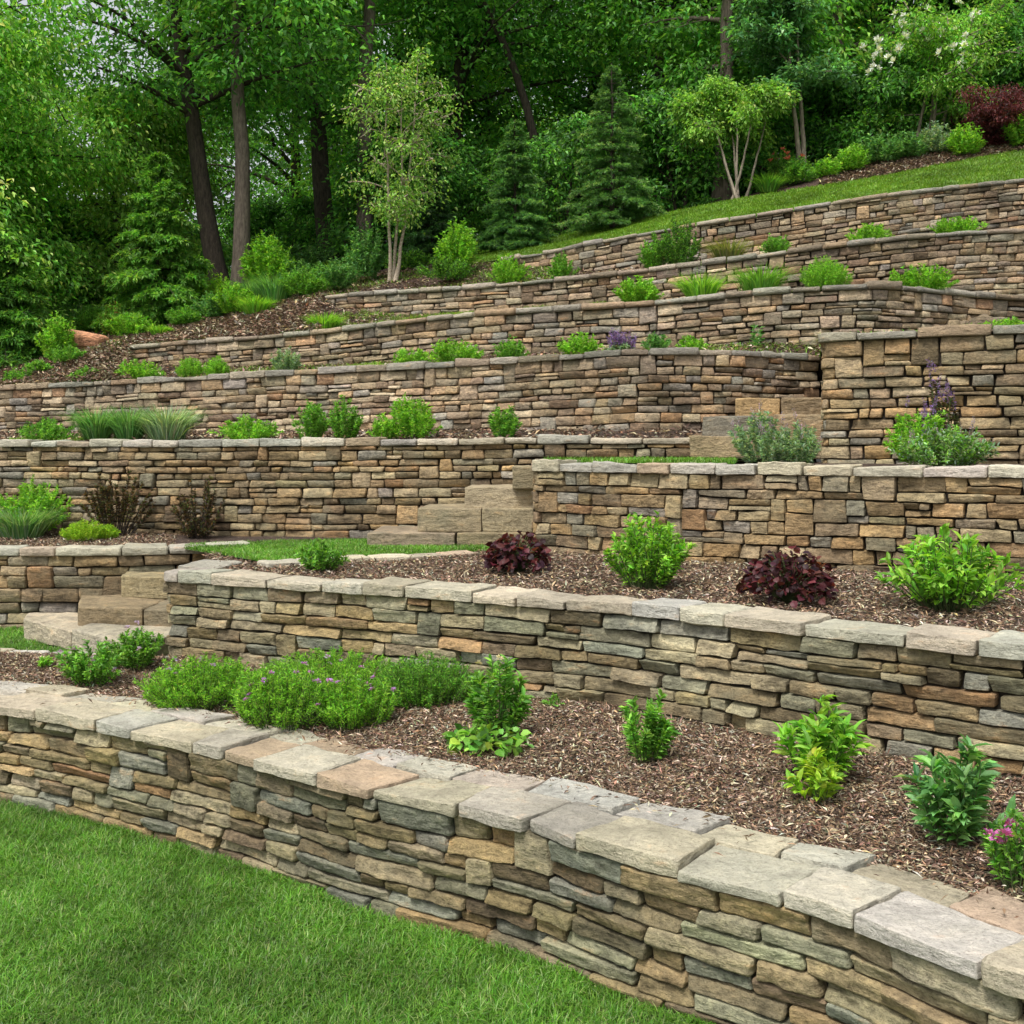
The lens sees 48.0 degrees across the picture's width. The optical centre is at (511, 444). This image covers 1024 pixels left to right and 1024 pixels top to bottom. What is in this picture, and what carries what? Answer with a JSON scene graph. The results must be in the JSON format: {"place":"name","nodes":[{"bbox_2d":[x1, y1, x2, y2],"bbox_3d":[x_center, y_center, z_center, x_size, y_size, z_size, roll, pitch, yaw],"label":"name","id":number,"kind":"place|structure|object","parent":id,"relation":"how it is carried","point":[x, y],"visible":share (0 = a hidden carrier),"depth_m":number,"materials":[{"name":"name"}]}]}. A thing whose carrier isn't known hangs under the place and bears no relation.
{"place":"outdoors","nodes":[
{"label":"outdoors","id":0,"kind":"place"},
{"bbox_2d":[0,630,167,655],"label":"grass patch ground","id":1,"kind":"structure","parent":0,"point":[31,642],"depth_m":11.46,"materials":[{"name":"green plant"}]},
{"bbox_2d":[23,571,172,655],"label":"stone steps","id":2,"kind":"structure","parent":1,"relation":"on","point":[142,599],"depth_m":11.36,"materials":[{"name":"beige stone"}]},
{"bbox_2d":[0,540,249,629],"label":"retaining wall","id":3,"kind":"structure","parent":1,"relation":"on","point":[49,579],"depth_m":12.41,"materials":[{"name":"stone"}]},
{"bbox_2d":[184,537,488,560],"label":"path grass","id":4,"kind":"structure","parent":0,"point":[274,549],"depth_m":12.31,"materials":[{"name":"green plant"}]},
{"bbox_2d":[6,430,701,439],"bbox_3d":[-11.057,-0.100,17.783,27.986,0.200,4.656,0,0,7],"label":"planting bed","id":5,"kind":"object","parent":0,"point":[642,433],"visible":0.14,"depth_m":14.71,"materials":[{"name":"brown soil"}]},
{"bbox_2d":[118,402,215,439],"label":"ornamental grass","id":6,"kind":"object","parent":5,"relation":"on","point":[164,426],"depth_m":14.99,"materials":[{"name":"green plant"}]},
{"bbox_2d":[0,347,820,460],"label":"retaining wall","id":7,"kind":"structure","parent":5,"relation":"on","point":[640,389],"depth_m":15.95,"materials":[{"name":"stone"}]},
{"bbox_2d":[381,392,442,438],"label":"round shrub","id":8,"kind":"object","parent":5,"relation":"on","point":[415,421],"visible":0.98,"depth_m":14.55,"materials":[{"name":"green plant"}]},
{"bbox_2d":[0,798,715,1023],"bbox_3d":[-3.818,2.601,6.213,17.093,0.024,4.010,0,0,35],"label":"lawn","id":9,"kind":"structure","parent":0,"point":[454,965],"depth_m":5.68,"materials":[{"name":"green plant"}]},
{"bbox_2d":[363,260,438,279],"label":"hillside","id":10,"kind":"structure","parent":0,"point":[384,270],"depth_m":25.77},
{"bbox_2d":[11,74,268,309],"bbox_3d":[-9.356,-5.564,27.905,6.845,6.445,6.570,0,0,0],"label":"woodland tree","id":11,"kind":"object","parent":10,"relation":"on","point":[177,152],"visible":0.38,"depth_m":26.84,"materials":[{"name":"green plant"}]},
{"bbox_2d":[326,262,587,295],"bbox_3d":[-7.301,-3.360,24.226,60.175,3.520,5.762,0,0,9],"label":"planting bed","id":12,"kind":"object","parent":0,"point":[436,281],"visible":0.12,"depth_m":22.56,"materials":[{"name":"brown soil"}]},
{"bbox_2d":[0,0,470,288],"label":"woodland tree","id":13,"kind":"object","parent":12,"relation":"on","point":[191,103],"visible":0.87,"depth_m":25.38,"materials":[{"name":"green plant"}]},
{"bbox_2d":[122,0,362,284],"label":"woodland tree","id":14,"kind":"object","parent":12,"relation":"on","point":[241,234],"visible":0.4,"depth_m":25.37,"materials":[{"name":"green plant"}]},
{"bbox_2d":[341,223,387,280],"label":"shrub","id":15,"kind":"object","parent":12,"relation":"on","point":[367,253],"visible":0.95,"depth_m":23.87,"materials":[{"name":"green plant"}]},
{"bbox_2d":[321,36,472,281],"bbox_3d":[-2.172,-5.864,23.547,2.188,5.123,3.279,0,0,33],"label":"birch tree","id":16,"kind":"object","parent":12,"relation":"on","point":[392,205],"visible":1,"depth_m":23.26,"materials":[{"name":"green plant"}]},
{"bbox_2d":[432,216,479,270],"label":"shrub","id":17,"kind":"object","parent":12,"relation":"on","point":[452,247],"visible":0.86,"depth_m":22.26,"materials":[{"name":"green plant"}]},
{"bbox_2d":[0,134,1023,384],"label":"wood chips","id":18,"kind":"object","parent":12,"relation":"on","point":[252,320],"visible":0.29,"depth_m":20.84,"materials":[{"name":"brown wood"}]},
{"bbox_2d":[238,230,296,285],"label":"shrub","id":19,"kind":"object","parent":18,"relation":"on","point":[273,260],"visible":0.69,"depth_m":24.75,"materials":[{"name":"green plant"}]},
{"bbox_2d":[654,216,702,264],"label":"shrub","id":20,"kind":"object","parent":12,"relation":"on","point":[678,252],"visible":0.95,"depth_m":19.93,"materials":[{"name":"green plant"}]},
{"bbox_2d":[500,178,1023,272],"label":"retaining wall","id":21,"kind":"structure","parent":12,"relation":"on","point":[996,204],"depth_m":21.43,"materials":[{"name":"stone"}]},
{"bbox_2d":[2,0,920,474],"label":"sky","id":22,"kind":"structure","parent":0,"point":[24,2],"materials":[{"name":"white"}]},
{"bbox_2d":[128,291,821,345],"bbox_3d":[-6.243,-2.083,21.177,52.964,1.566,6.060,0,0,10],"label":"planting bed","id":23,"kind":"object","parent":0,"point":[331,308],"visible":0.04,"depth_m":20.80,"materials":[{"name":"brown soil"}]},
{"bbox_2d":[0,0,178,343],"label":"woodland tree","id":24,"kind":"object","parent":23,"relation":"on","point":[20,161],"visible":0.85,"depth_m":23.78,"materials":[{"name":"green plant"}]},
{"bbox_2d":[88,151,214,336],"bbox_3d":[-7.244,-3.931,23.777,2.788,4.220,3.080,0,0,-42],"label":"hemlock tree","id":25,"kind":"object","parent":23,"relation":"on","point":[150,238],"visible":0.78,"depth_m":23.26,"materials":[{"name":"green plant"}]},
{"bbox_2d":[325,228,1023,315],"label":"retaining wall","id":26,"kind":"structure","parent":23,"relation":"on","point":[990,260],"depth_m":19.37,"materials":[{"name":"stone"}]},
{"bbox_2d":[0,332,992,384],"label":"planting bed","id":27,"kind":"object","parent":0,"point":[783,351],"visible":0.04,"depth_m":16.04,"materials":[{"name":"brown soil"}]},
{"bbox_2d":[0,230,57,373],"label":"hemlock tree","id":28,"kind":"object","parent":27,"relation":"on","point":[23,315],"visible":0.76,"depth_m":21.42,"materials":[{"name":"green plant"}]},
{"bbox_2d":[0,229,1009,440],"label":"wood chips","id":29,"kind":"object","parent":27,"relation":"on","point":[196,435],"visible":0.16,"depth_m":17.66,"materials":[{"name":"brown wood"}]},
{"bbox_2d":[35,259,1019,382],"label":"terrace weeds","id":30,"kind":"object","parent":27,"relation":"on","point":[489,280],"visible":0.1,"depth_m":20.71,"materials":[{"name":"green plant"}]},
{"bbox_2d":[129,280,1023,377],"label":"retaining wall","id":31,"kind":"structure","parent":27,"relation":"on","point":[785,314],"depth_m":17.14,"materials":[{"name":"stone"}]},
{"bbox_2d":[0,647,1023,902],"bbox_3d":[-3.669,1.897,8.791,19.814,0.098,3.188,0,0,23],"label":"mulch bed","id":32,"kind":"object","parent":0,"point":[760,787],"visible":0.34,"depth_m":6.48,"materials":[{"name":"brown wood"}]},
{"bbox_2d":[53,636,127,687],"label":"flowering plant","id":33,"kind":"object","parent":32,"relation":"on","point":[104,665],"visible":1,"depth_m":9.06,"materials":[{"name":"green plant"}]},
{"bbox_2d":[108,620,164,670],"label":"flowering plant","id":34,"kind":"object","parent":32,"relation":"on","point":[138,652],"visible":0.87,"depth_m":9.74,"materials":[{"name":"green plant"}]},
{"bbox_2d":[131,651,259,710],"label":"ground cover plant","id":35,"kind":"object","parent":32,"relation":"on","point":[212,684],"visible":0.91,"depth_m":8.30,"materials":[{"name":"green plant"}]},
{"bbox_2d":[223,658,339,730],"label":"ground cover plant","id":36,"kind":"object","parent":32,"relation":"on","point":[272,698],"visible":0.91,"depth_m":7.71,"materials":[{"name":"green plant"}]},
{"bbox_2d":[244,645,402,685],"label":"ground cover plant","id":37,"kind":"object","parent":32,"relation":"on","point":[331,666],"visible":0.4,"depth_m":8.92,"materials":[{"name":"green plant"}]},
{"bbox_2d":[307,665,402,732],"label":"ground cover plant","id":38,"kind":"object","parent":32,"relation":"on","point":[362,700],"visible":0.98,"depth_m":7.71,"materials":[{"name":"green plant"}]},
{"bbox_2d":[370,650,484,709],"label":"ground cover plant","id":39,"kind":"object","parent":32,"relation":"on","point":[431,683],"visible":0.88,"depth_m":8.28,"materials":[{"name":"green plant"}]},
{"bbox_2d":[441,720,533,757],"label":"broad leaved plant","id":40,"kind":"object","parent":32,"relation":"on","point":[480,738],"visible":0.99,"depth_m":7.14,"materials":[{"name":"green plant"}]},
{"bbox_2d":[463,654,534,738],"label":"leafy plant","id":41,"kind":"object","parent":32,"relation":"on","point":[482,701],"visible":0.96,"depth_m":7.41,"materials":[{"name":"green plant"}]},
{"bbox_2d":[163,559,1023,778],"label":"retaining wall","id":42,"kind":"structure","parent":32,"relation":"on","point":[911,692],"depth_m":7.95,"materials":[{"name":"stone"}]},
{"bbox_2d":[619,688,682,762],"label":"leafy plant","id":43,"kind":"object","parent":32,"relation":"on","point":[658,732],"visible":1,"depth_m":6.83,"materials":[{"name":"green plant"}]},
{"bbox_2d":[777,746,847,806],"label":"leafy plant","id":44,"kind":"object","parent":32,"relation":"on","point":[820,774],"visible":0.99,"depth_m":6.09,"materials":[{"name":"green plant"}]},
{"bbox_2d":[771,694,874,779],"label":"leafy plant","id":45,"kind":"object","parent":32,"relation":"on","point":[833,735],"visible":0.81,"depth_m":6.39,"materials":[{"name":"green plant"}]},
{"bbox_2d":[894,732,1022,848],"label":"leafy plant","id":46,"kind":"object","parent":32,"relation":"on","point":[960,800],"visible":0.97,"depth_m":5.38,"materials":[{"name":"green plant"}]},
{"bbox_2d":[977,808,1023,892],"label":"flowering plant","id":47,"kind":"object","parent":32,"relation":"on","point":[1001,851],"visible":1,"depth_m":4.95,"materials":[{"name":"green plant"}]},
{"bbox_2d":[2,534,1023,631],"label":"planting terrace","id":48,"kind":"structure","parent":0,"point":[180,539],"depth_m":9.40,"materials":[{"name":"brown wood"}]},
{"bbox_2d":[0,501,69,538],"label":"ornamental grass","id":49,"kind":"object","parent":48,"relation":"on","point":[33,525],"depth_m":13.90,"materials":[{"name":"green plant"}]},
{"bbox_2d":[77,469,157,535],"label":"bronze shrub","id":50,"kind":"object","parent":48,"relation":"on","point":[107,500],"visible":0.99,"depth_m":14.31,"materials":[{"name":"brown plant"}]},
{"bbox_2d":[170,475,225,538],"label":"bronze shrub","id":51,"kind":"object","parent":48,"relation":"on","point":[206,512],"visible":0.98,"depth_m":14.14,"materials":[{"name":"brown plant"}]},
{"bbox_2d":[0,434,690,552],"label":"retaining wall","id":52,"kind":"structure","parent":48,"relation":"on","point":[361,487],"depth_m":14.37,"materials":[{"name":"stone"}]},
{"bbox_2d":[367,465,534,546],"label":"stone steps","id":53,"kind":"structure","parent":48,"relation":"on","point":[483,514],"depth_m":12.81,"materials":[{"name":"beige stone"}]},
{"bbox_2d":[0,530,1023,631],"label":"wood chips","id":54,"kind":"object","parent":48,"relation":"on","point":[54,540],"visible":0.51,"depth_m":9.61,"materials":[{"name":"brown wood"}]},
{"bbox_2d":[0,474,74,530],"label":"leafy plant","id":55,"kind":"object","parent":54,"relation":"on","point":[42,498],"visible":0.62,"depth_m":14.46,"materials":[{"name":"green plant"}]},
{"bbox_2d":[603,510,697,590],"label":"round shrub","id":56,"kind":"object","parent":54,"relation":"on","point":[652,560],"visible":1,"depth_m":9.01,"materials":[{"name":"green plant"}]},
{"bbox_2d":[481,531,551,572],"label":"coral bells","id":57,"kind":"object","parent":48,"relation":"on","point":[503,551],"visible":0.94,"depth_m":10.11,"materials":[{"name":"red plant"}]},
{"bbox_2d":[531,459,1023,578],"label":"retaining wall","id":58,"kind":"structure","parent":48,"relation":"on","point":[857,517],"depth_m":10.57,"materials":[{"name":"stone"}]},
{"bbox_2d":[735,546,838,607],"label":"coral bells","id":59,"kind":"object","parent":48,"relation":"on","point":[793,572],"visible":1,"depth_m":8.20,"materials":[{"name":"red plant"}]},
{"bbox_2d":[873,523,1023,612],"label":"leafy shrub","id":60,"kind":"object","parent":48,"relation":"on","point":[953,583],"visible":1,"depth_m":7.89,"materials":[{"name":"green plant"}]},
{"bbox_2d":[440,149,1023,263],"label":"sloping lawn","id":61,"kind":"structure","parent":0,"point":[870,184],"depth_m":23.68,"materials":[{"name":"green plant"}]},
{"bbox_2d":[397,154,462,261],"bbox_3d":[-1.824,-5.263,25.961,1.625,2.671,1.701,0,0,-31],"label":"spruce tree","id":62,"kind":"object","parent":61,"relation":"on","point":[417,238],"visible":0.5,"depth_m":25.78,"materials":[{"name":"green plant"}]},
{"bbox_2d":[475,119,558,253],"bbox_3d":[0.026,-5.554,24.885,2.036,2.971,1.906,0,0,0],"label":"spruce tree","id":63,"kind":"object","parent":61,"relation":"on","point":[503,231],"visible":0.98,"depth_m":24.67,"materials":[{"name":"green plant"}]},
{"bbox_2d":[551,63,667,234],"bbox_3d":[2.139,-6.396,24.922,2.609,3.726,2.266,0,0,0],"label":"spruce tree","id":64,"kind":"object","parent":61,"relation":"on","point":[633,202],"visible":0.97,"depth_m":24.72,"materials":[{"name":"green plant"}]},
{"bbox_2d":[661,71,802,198],"bbox_3d":[4.917,-6.780,25.527,3.170,3.014,2.928,0,0,0],"label":"tree","id":65,"kind":"object","parent":61,"relation":"on","point":[756,107],"visible":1,"depth_m":25.32,"materials":[{"name":"green plant"}]},
{"bbox_2d":[635,147,1019,219],"bbox_3d":[-5.876,-5.500,29.257,71.374,6.600,6.518,0,0,6],"label":"mulch strip","id":66,"kind":"object","parent":61,"relation":"on","point":[801,184],"visible":0.09,"depth_m":25.41,"materials":[{"name":"brown soil"}]},
{"bbox_2d":[355,0,375,269],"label":"woodland tree","id":67,"kind":"object","parent":66,"relation":"on","point":[369,14],"visible":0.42,"depth_m":27.95,"materials":[{"name":"brown plant"}]},
{"bbox_2d":[723,0,861,178],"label":"pine tree","id":68,"kind":"object","parent":66,"relation":"on","point":[772,42],"visible":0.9,"depth_m":25.77,"materials":[{"name":"green plant"}]},
{"bbox_2d":[949,82,1023,146],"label":"red maple tree","id":69,"kind":"object","parent":66,"relation":"on","point":[991,118],"visible":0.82,"depth_m":25.11,"materials":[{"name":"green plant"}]},
{"bbox_2d":[624,460,1023,466],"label":"planting terrace","id":70,"kind":"structure","parent":0,"point":[814,463],"depth_m":11.91,"materials":[{"name":"brown soil"}]},
{"bbox_2d":[689,397,826,458],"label":"stone steps","id":71,"kind":"structure","parent":70,"relation":"on","point":[714,439],"depth_m":13.38,"materials":[{"name":"beige stone"}]},
{"bbox_2d":[727,398,795,463],"bbox_3d":[2.455,-0.128,11.257,0.622,0.656,0.628,0,0,44],"label":"catmint","id":72,"kind":"object","parent":70,"relation":"on","point":[765,452],"visible":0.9,"depth_m":11.19,"materials":[{"name":"green plant"}]},
{"bbox_2d":[769,409,822,463],"bbox_3d":[2.758,-0.081,11.066,0.529,0.555,0.472,0,0,37],"label":"catmint","id":73,"kind":"object","parent":70,"relation":"on","point":[805,447],"visible":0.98,"depth_m":10.98,"materials":[{"name":"green plant"}]},
{"bbox_2d":[818,324,1023,463],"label":"retaining wall","id":74,"kind":"structure","parent":70,"relation":"on","point":[871,382],"depth_m":11.83,"materials":[{"name":"stone"}]},
{"bbox_2d":[882,394,963,463],"bbox_3d":[3.892,-0.144,10.887,0.741,0.686,0.764,0,0,22],"label":"catmint","id":75,"kind":"object","parent":70,"relation":"on","point":[905,430],"visible":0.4,"depth_m":10.83,"materials":[{"name":"green plant"}]},
{"bbox_2d":[884,419,1000,466],"bbox_3d":[3.891,-0.015,10.386,0.899,0.488,0.900,0,0,0],"label":"catmint","id":76,"kind":"object","parent":70,"relation":"on","point":[938,451],"visible":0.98,"depth_m":10.27,"materials":[{"name":"green plant"}]},
{"label":"ground","id":77,"kind":"structure","parent":0,"visible":0},
{"bbox_2d":[0,681,1023,1023],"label":"retaining wall","id":78,"kind":"structure","parent":77,"relation":"on","point":[654,905],"depth_m":5.80,"materials":[{"name":"stone"}]},
{"bbox_2d":[1,681,1023,917],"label":"wood chips","id":79,"kind":"object","parent":78,"relation":"on","point":[812,835],"visible":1,"depth_m":5.79,"materials":[{"name":"brown wood"}]},
{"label":"woodland floor","id":80,"kind":"structure","parent":0,"visible":0},
{"bbox_2d":[106,0,450,276],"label":"woodland tree","id":81,"kind":"object","parent":80,"relation":"on","point":[287,189],"visible":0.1,"depth_m":39.24,"materials":[{"name":"green plant"}]},
{"bbox_2d":[214,190,346,276],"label":"understorey bush","id":82,"kind":"object","parent":80,"relation":"on","point":[299,231],"visible":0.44,"depth_m":32.76,"materials":[{"name":"green plant"}]},
{"bbox_2d":[123,0,472,296],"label":"woodland tree","id":83,"kind":"object","parent":80,"relation":"on","point":[322,195],"visible":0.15,"depth_m":31.20,"materials":[{"name":"green plant"}]},
{"bbox_2d":[302,130,483,269],"bbox_3d":[-2.681,-5.724,29.118,4.663,4.007,5.127,0,0,26],"label":"understorey bush","id":84,"kind":"object","parent":80,"relation":"on","point":[344,239],"visible":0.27,"depth_m":27.92,"materials":[{"name":"green plant"}]},
{"bbox_2d":[223,0,577,250],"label":"woodland tree","id":85,"kind":"object","parent":80,"relation":"on","point":[333,161],"visible":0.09,"depth_m":36.15,"materials":[{"name":"green plant"}]},
{"bbox_2d":[351,127,540,261],"bbox_3d":[-1.756,-5.769,28.673,4.410,3.790,4.849,0,0,-15],"label":"understorey bush","id":86,"kind":"object","parent":80,"relation":"on","point":[474,193],"visible":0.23,"depth_m":27.65,"materials":[{"name":"green plant"}]},
{"bbox_2d":[331,3,595,246],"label":"woodland tree","id":87,"kind":"object","parent":80,"relation":"on","point":[492,114],"visible":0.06,"depth_m":40.38,"materials":[{"name":"green plant"}]},
{"bbox_2d":[253,0,688,237],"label":"woodland tree","id":88,"kind":"object","parent":80,"relation":"on","point":[459,61],"visible":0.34,"depth_m":31.49,"materials":[{"name":"green plant"}]},
{"bbox_2d":[338,0,648,227],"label":"woodland tree","id":89,"kind":"object","parent":80,"relation":"on","point":[522,94],"visible":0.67,"depth_m":31.60,"materials":[{"name":"green plant"}]},
{"bbox_2d":[354,0,735,236],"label":"woodland tree","id":90,"kind":"object","parent":80,"relation":"on","point":[590,80],"visible":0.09,"depth_m":35.98,"materials":[{"name":"green plant"}]},
{"bbox_2d":[477,107,636,238],"bbox_3d":[1.124,-6.380,28.486,4.624,3.974,5.085,0,0,27],"label":"understorey bush","id":91,"kind":"object","parent":80,"relation":"on","point":[542,153],"visible":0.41,"depth_m":27.77,"materials":[{"name":"green plant"}]},
{"bbox_2d":[515,0,813,198],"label":"woodland tree","id":92,"kind":"object","parent":80,"relation":"on","point":[655,67],"visible":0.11,"depth_m":35.43,"materials":[{"name":"green plant"}]},
{"bbox_2d":[576,71,785,223],"bbox_3d":[4.059,-7.055,27.802,5.049,4.339,5.552,0,0,-15],"label":"understorey bush","id":93,"kind":"object","parent":80,"relation":"on","point":[649,107],"visible":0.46,"depth_m":27.48,"materials":[{"name":"green plant"}]},
{"bbox_2d":[540,0,911,201],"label":"woodland tree","id":94,"kind":"object","parent":80,"relation":"on","point":[723,7],"visible":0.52,"depth_m":28.80,"materials":[{"name":"green plant"}]},
{"bbox_2d":[502,0,968,213],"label":"woodland tree","id":95,"kind":"object","parent":80,"relation":"on","point":[585,103],"visible":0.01,"depth_m":33.31,"materials":[{"name":"green plant"}]},
{"bbox_2d":[684,71,866,211],"bbox_3d":[6.291,-7.375,29.177,4.554,3.914,5.008,0,0,-13],"label":"understorey bush","id":96,"kind":"object","parent":80,"relation":"on","point":[749,160],"visible":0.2,"depth_m":27.81,"materials":[{"name":"green plant"}]},
{"bbox_2d":[732,51,897,182],"bbox_3d":[7.105,-7.728,29.109,5.301,4.143,4.820,0,0,10],"label":"understorey bush","id":97,"kind":"object","parent":80,"relation":"on","point":[836,137],"visible":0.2,"depth_m":28.01,"materials":[{"name":"green plant"}]},
{"bbox_2d":[688,0,1022,144],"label":"woodland tree","id":98,"kind":"object","parent":80,"relation":"on","point":[842,40],"visible":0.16,"depth_m":28.76,"materials":[{"name":"green plant"}]},
{"bbox_2d":[779,44,971,169],"bbox_3d":[8.831,-8.086,28.319,4.659,4.004,5.123,0,0,-12],"label":"understorey bush","id":99,"kind":"object","parent":80,"relation":"on","point":[897,93],"visible":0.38,"depth_m":27.53,"materials":[{"name":"green plant"}]},
{"bbox_2d":[806,34,1016,144],"bbox_3d":[9.880,-8.409,28.823,5.558,4.344,5.054,0,0,37],"label":"understorey bush","id":100,"kind":"object","parent":80,"relation":"on","point":[896,64],"visible":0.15,"depth_m":27.73,"materials":[{"name":"green plant"}]},
{"bbox_2d":[854,0,1023,141],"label":"blossom tree","id":101,"kind":"object","parent":80,"relation":"on","point":[955,39],"visible":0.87,"depth_m":26.16,"materials":[{"name":"green plant"}]},
{"bbox_2d":[877,10,1023,138],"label":"understorey bush","id":102,"kind":"object","parent":80,"relation":"on","point":[1005,71],"visible":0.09,"depth_m":27.59,"materials":[{"name":"green plant"}]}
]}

